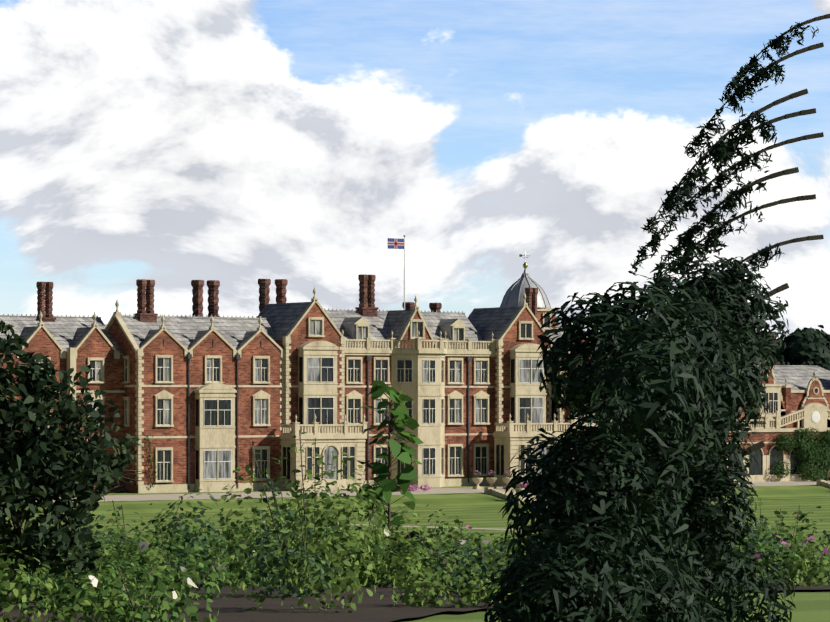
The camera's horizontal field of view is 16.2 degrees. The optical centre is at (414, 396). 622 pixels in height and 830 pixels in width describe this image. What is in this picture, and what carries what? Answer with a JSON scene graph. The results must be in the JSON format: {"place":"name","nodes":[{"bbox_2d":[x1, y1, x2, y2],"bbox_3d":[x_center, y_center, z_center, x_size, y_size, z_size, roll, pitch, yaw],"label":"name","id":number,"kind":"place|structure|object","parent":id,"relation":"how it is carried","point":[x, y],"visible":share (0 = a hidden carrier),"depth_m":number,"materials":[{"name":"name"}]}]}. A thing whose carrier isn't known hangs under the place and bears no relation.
{"place":"outdoors","nodes":[
{"label":"outdoors","id":0,"kind":"place"},
{"bbox_2d":[0,0,829,338],"label":"sky","id":1,"kind":"structure","parent":0,"point":[173,144],"materials":[{"name":"white"}]},
{"bbox_2d":[398,531,433,563],"bbox_3d":[-0.018,2.293,40.928,0.633,0.856,0.642,0,0,-35],"label":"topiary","id":2,"kind":"object","parent":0,"point":[412,534],"depth_m":40.86,"materials":[{"name":"green plant"}]},
{"bbox_2d":[3,485,829,621],"bbox_3d":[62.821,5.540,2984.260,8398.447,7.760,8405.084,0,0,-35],"label":"ground","id":3,"kind":"structure","parent":0,"point":[477,510],"depth_m":233.76,"materials":[{"name":"green plant"}]},
{"bbox_2d":[0,235,829,492],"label":"house","id":4,"kind":"structure","parent":3,"relation":"on","point":[204,402],"depth_m":271.05,"materials":[{"name":"brick"}]},
{"bbox_2d":[0,431,829,621],"bbox_3d":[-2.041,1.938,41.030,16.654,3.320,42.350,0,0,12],"label":"shrub leaves","id":5,"kind":"object","parent":3,"relation":"on","point":[418,570],"visible":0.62,"depth_m":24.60,"materials":[{"name":"green plant"}]},
{"bbox_2d":[0,496,829,621],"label":"shrub leaves","id":6,"kind":"object","parent":3,"relation":"on","point":[82,584],"visible":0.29,"depth_m":27.22,"materials":[{"name":"green plant"}]},
{"bbox_2d":[0,14,829,617],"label":"tree wood","id":7,"kind":"object","parent":3,"relation":"on","point":[760,180],"visible":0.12,"depth_m":11.88,"materials":[{"name":"wood"}]},
{"bbox_2d":[0,320,140,578],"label":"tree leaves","id":8,"kind":"object","parent":7,"relation":"attached to","point":[27,467],"visible":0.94,"depth_m":20.81,"materials":[{"name":"green plant"}]},
{"bbox_2d":[354,380,423,525],"bbox_3d":[-0.356,0.818,41.961,1.076,2.115,0.961,0,0,-35],"label":"leaf tree","id":9,"kind":"object","parent":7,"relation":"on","point":[408,473],"visible":0.85,"depth_m":41.89,"materials":[{"name":"green plant"}]},
{"bbox_2d":[480,22,818,621],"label":"weeping tree leaves","id":10,"kind":"object","parent":7,"relation":"attached to","point":[675,369],"visible":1,"depth_m":5.65,"materials":[{"name":"green plant"}]},
{"bbox_2d":[4,521,829,621],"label":"flower bed soil","id":11,"kind":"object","parent":3,"relation":"on","point":[231,607],"visible":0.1,"depth_m":24.94,"materials":[{"name":"soil"}]},
{"bbox_2d":[89,518,782,598],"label":"flowers","id":12,"kind":"object","parent":11,"relation":"on","point":[143,545],"visible":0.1,"depth_m":27.00,"materials":[{"name":"white plant"}]},
{"bbox_2d":[176,521,828,560],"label":"flowers","id":13,"kind":"object","parent":11,"relation":"on","point":[825,550],"visible":0.08,"depth_m":37.97,"materials":[{"name":"pink plant"}]},
{"bbox_2d":[36,477,829,502],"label":"gravel path","id":14,"kind":"structure","parent":3,"relation":"on","point":[491,489],"depth_m":261.54,"materials":[{"name":"beige gravel"}]},
{"bbox_2d":[398,470,528,490],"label":"bed flowers","id":15,"kind":"object","parent":14,"relation":"on","point":[411,487],"visible":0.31,"depth_m":266.35,"materials":[{"name":"pink plant"}]},
{"bbox_2d":[145,427,829,488],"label":"climbing plants","id":16,"kind":"object","parent":3,"relation":"on","point":[808,448],"visible":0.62,"depth_m":298.29,"materials":[{"name":"green plant"}]},
{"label":"conifers","id":17,"kind":"object","parent":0,"visible":0},
{"bbox_2d":[557,316,829,370],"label":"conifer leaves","id":18,"kind":"object","parent":17,"relation":"attached to","point":[807,346],"visible":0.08,"depth_m":363.58,"materials":[{"name":"green plant"}]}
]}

